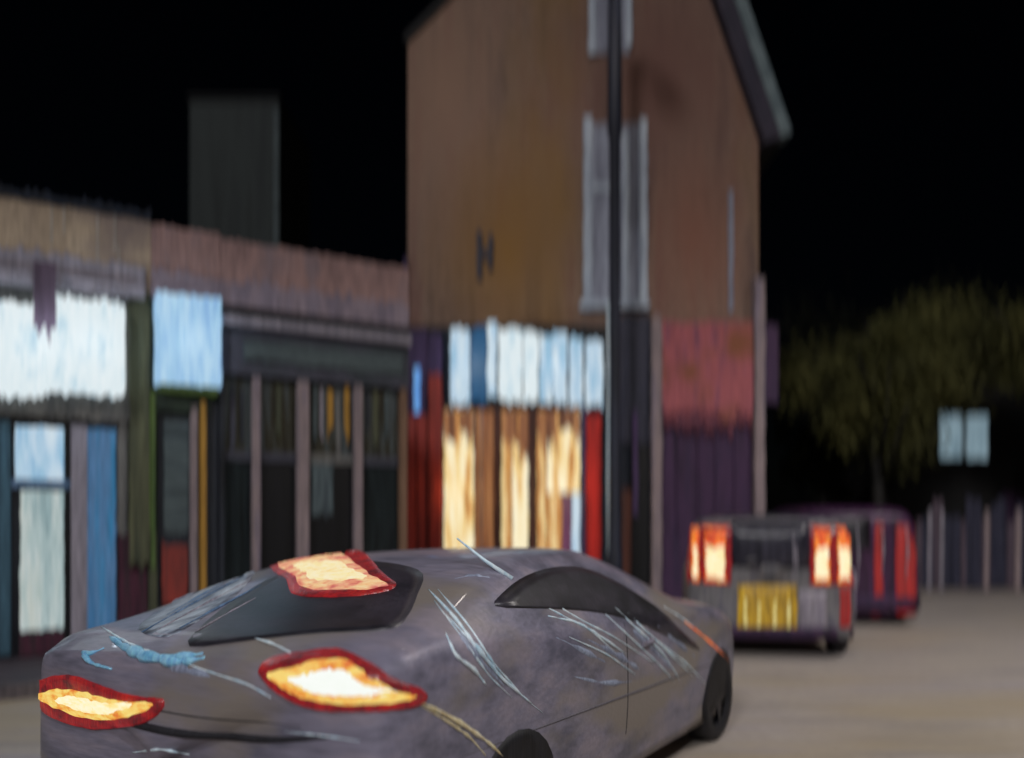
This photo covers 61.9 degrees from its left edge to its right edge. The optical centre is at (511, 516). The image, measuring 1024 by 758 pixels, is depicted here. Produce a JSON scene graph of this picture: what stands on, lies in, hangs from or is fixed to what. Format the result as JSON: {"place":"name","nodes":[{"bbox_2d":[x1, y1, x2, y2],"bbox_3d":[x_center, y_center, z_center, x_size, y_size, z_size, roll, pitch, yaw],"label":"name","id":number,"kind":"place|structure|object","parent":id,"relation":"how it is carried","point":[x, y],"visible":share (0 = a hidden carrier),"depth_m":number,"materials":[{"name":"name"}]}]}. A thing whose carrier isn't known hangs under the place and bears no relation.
{"place":"outdoors","nodes":[
{"label":"outdoors","id":0,"kind":"place"},
{"bbox_2d":[0,655,43,683],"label":"pavement","id":1,"kind":"structure","parent":0,"point":[19,669],"depth_m":8.37,"materials":[{"name":"grey concrete"}]},
{"bbox_2d":[0,183,151,658],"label":"shop","id":2,"kind":"structure","parent":1,"relation":"on","point":[75,283],"depth_m":9.22,"materials":[{"name":"white"}]},
{"bbox_2d":[11,422,87,656],"bbox_3d":[-4.978,0.255,9.186,0.740,2.494,0.100,0,0,-31],"label":"door","id":3,"kind":"structure","parent":2,"relation":"in","point":[40,453],"depth_m":9.12,"materials":[{"name":"paint"}]},
{"bbox_2d":[148,223,221,610],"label":"shop","id":4,"kind":"structure","parent":1,"relation":"on","point":[185,358],"depth_m":9.83,"materials":[{"name":"green"}]},
{"bbox_2d":[157,413,189,607],"bbox_3d":[-3.880,0.110,9.865,0.416,2.576,0.080,0,0,-31],"label":"door","id":5,"kind":"structure","parent":4,"relation":"in","point":[173,430],"depth_m":9.82,"materials":[{"name":"paint"}]},
{"bbox_2d":[607,0,622,570],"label":"street lamp","id":6,"kind":"object","parent":1,"relation":"on","point":[614,133],"visible":0.86,"depth_m":13.47,"materials":[{"name":"black metal"}]},
{"bbox_2d":[187,96,311,252],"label":"tower","id":7,"kind":"structure","parent":0,"point":[250,156],"depth_m":26.00,"materials":[{"name":"concrete"}]},
{"bbox_2d":[0,595,1023,757],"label":"road","id":8,"kind":"structure","parent":0,"point":[971,705],"depth_m":7.70,"materials":[{"name":"grey asphalt"}]},
{"bbox_2d":[0,680,38,700],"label":"kerb","id":9,"kind":"structure","parent":8,"relation":"on","point":[19,690],"depth_m":7.59,"materials":[{"name":"grey concrete"}]},
{"bbox_2d":[38,538,733,757],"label":"saloon car","id":10,"kind":"object","parent":8,"relation":"on","point":[498,652],"visible":1,"depth_m":3.92,"materials":[{"name":"grey paint"}]},
{"bbox_2d":[682,514,855,652],"bbox_3d":[3.178,0.797,11.062,1.901,1.646,2.925,0,0,10],"label":"estate car","id":11,"kind":"object","parent":8,"relation":"on","point":[771,576],"visible":0.85,"depth_m":9.68,"materials":[{"name":"silver metal"}]},
{"bbox_2d":[774,507,920,619],"bbox_3d":[5.374,0.733,14.699,1.883,1.774,4.412,0,0,8],"label":"van","id":12,"kind":"object","parent":8,"relation":"on","point":[884,564],"visible":0.49,"depth_m":12.55,"materials":[{"name":"paint"}]},
{"bbox_2d":[766,257,1021,453],"bbox_3d":[12.252,-3.216,27.692,8.876,9.680,7.330,0,0,0],"label":"tree","id":13,"kind":"object","parent":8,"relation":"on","point":[819,328],"visible":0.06,"depth_m":26.64,"materials":[{"name":"green plant"}]},
{"bbox_2d":[815,327,1023,568],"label":"house","id":14,"kind":"structure","parent":8,"relation":"on","point":[988,470],"depth_m":24.00,"materials":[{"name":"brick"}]},
{"bbox_2d":[929,411,994,463],"bbox_3d":[12.640,-2.213,23.955,1.813,1.493,0.090,0,0,0],"label":"window","id":15,"kind":"structure","parent":14,"relation":"in","point":[975,438],"depth_m":23.91,"materials":[{"name":"white glass"}]},
{"bbox_2d":[1001,493,1021,521],"bbox_3d":[14.027,0.400,23.960,0.533,2.133,0.080,0,0,0],"label":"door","id":16,"kind":"structure","parent":14,"relation":"in","point":[1011,499],"depth_m":23.92,"materials":[{"name":"purple"}]},
{"bbox_2d":[0,0,1023,513],"label":"sky","id":17,"kind":"structure","parent":0,"point":[902,157],"materials":[{"name":"black"}]},
{"bbox_2d":[918,575,1023,594],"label":"pavement","id":18,"kind":"structure","parent":0,"point":[970,591],"depth_m":17.60,"materials":[{"name":"grey concrete"}]},
{"bbox_2d":[765,357,868,507],"bbox_3d":[8.307,-1.316,22.548,3.226,5.885,3.112,0,0,0],"label":"tree","id":19,"kind":"object","parent":18,"relation":"on","point":[809,460],"visible":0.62,"depth_m":22.24,"materials":[{"name":"green plant"}]},
{"bbox_2d":[773,309,988,507],"bbox_3d":[8.241,-1.623,19.833,5.233,6.497,3.274,0,0,12],"label":"tree","id":20,"kind":"object","parent":18,"relation":"on","point":[884,408],"visible":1,"depth_m":19.47,"materials":[{"name":"green plant"}]},
{"bbox_2d":[814,280,1023,508],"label":"tree","id":21,"kind":"object","parent":18,"relation":"on","point":[946,319],"visible":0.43,"depth_m":20.62,"materials":[{"name":"green plant"}]},
{"bbox_2d":[916,497,1023,589],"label":"fence","id":22,"kind":"object","parent":18,"relation":"on","point":[997,559],"visible":0.96,"depth_m":17.77,"materials":[{"name":"blue paint"}]},
{"bbox_2d":[970,287,1023,416],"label":"tree","id":23,"kind":"object","parent":18,"relation":"on","point":[1005,367],"visible":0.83,"depth_m":20.44,"materials":[{"name":"green plant"}]},
{"label":"ground","id":24,"kind":"structure","parent":0,"visible":0},
{"bbox_2d":[150,237,411,582],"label":"shop","id":25,"kind":"structure","parent":24,"relation":"on","point":[312,395],"depth_m":10.59,"materials":[{"name":"paint"}]},
{"bbox_2d":[402,0,791,598],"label":"gabled building","id":26,"kind":"structure","parent":24,"relation":"on","point":[506,263],"depth_m":14.97,"materials":[{"name":"brown brick"}]},
{"bbox_2d":[443,409,473,547],"bbox_3d":[-0.926,-0.561,14.867,0.534,2.622,0.055,0,0,0],"label":"shop window","id":27,"kind":"structure","parent":26,"relation":"in","point":[458,457],"depth_m":14.84,"materials":[{"name":"yellow glass"}]},
{"bbox_2d":[474,409,493,546],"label":"pillar","id":28,"kind":"structure","parent":26,"relation":"in","point":[487,415],"depth_m":14.84,"materials":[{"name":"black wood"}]},
{"bbox_2d":[501,409,511,546],"bbox_3d":[-0.092,-0.561,14.867,0.201,2.622,0.055,0,0,0],"label":"shop window","id":29,"kind":"structure","parent":26,"relation":"in","point":[506,477],"depth_m":14.84,"materials":[{"name":"beige glass"}]},
{"bbox_2d":[513,409,524,443],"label":"shop window","id":30,"kind":"structure","parent":26,"relation":"in","point":[514,409],"depth_m":14.84,"materials":[{"name":"brown"}]},
{"bbox_2d":[512,444,528,546],"bbox_3d":[0.147,-0.261,14.867,0.293,2.022,0.055,0,0,0],"label":"shop window","id":31,"kind":"structure","parent":26,"relation":"in","point":[520,509],"depth_m":14.84,"materials":[{"name":"beige glass"}]},
{"bbox_2d":[536,409,546,547],"bbox_3d":[0.516,-0.560,14.867,0.185,2.621,0.055,0,0,0],"label":"shop window","id":32,"kind":"structure","parent":26,"relation":"in","point":[541,501],"depth_m":14.84,"materials":[{"name":"beige"}]},
{"bbox_2d":[547,493,561,548],"bbox_3d":[0.739,0.165,14.867,0.275,1.170,0.055,0,0,0],"label":"shop window","id":33,"kind":"structure","parent":26,"relation":"in","point":[554,500],"depth_m":14.84,"materials":[{"name":"orange"}]},
{"bbox_2d":[547,409,580,492],"bbox_3d":[0.898,-1.143,14.867,0.589,1.452,0.055,0,0,0],"label":"shop window","id":34,"kind":"structure","parent":26,"relation":"in","point":[563,464],"depth_m":14.84,"materials":[{"name":"yellow glass"}]},
{"bbox_2d":[562,492,571,549],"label":"shop window","id":35,"kind":"structure","parent":26,"relation":"in","point":[566,497],"depth_m":14.84,"materials":[{"name":"glass"}]},
{"bbox_2d":[571,493,579,551],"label":"shop window","id":36,"kind":"structure","parent":26,"relation":"in","point":[575,533],"depth_m":14.84,"materials":[{"name":"white glass"}]},
{"bbox_2d":[588,0,632,55],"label":"window","id":37,"kind":"structure","parent":26,"relation":"in","point":[598,9],"depth_m":14.96,"materials":[{"name":"white glass"}]},
{"bbox_2d":[579,116,649,310],"bbox_3d":[1.788,-5.296,14.920,1.229,3.427,0.160,0,0,0],"label":"window","id":38,"kind":"structure","parent":26,"relation":"in","point":[633,141],"depth_m":14.97,"materials":[{"name":"white glass"}]},
{"bbox_2d":[631,445,648,585],"bbox_3d":[2.229,0.250,14.859,0.308,3.000,0.078,0,0,0],"label":"doorway","id":39,"kind":"structure","parent":26,"relation":"in","point":[640,524],"depth_m":14.82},
{"bbox_2d":[728,189,733,311],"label":"window","id":40,"kind":"structure","parent":26,"relation":"in","point":[730,194],"depth_m":14.96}
]}

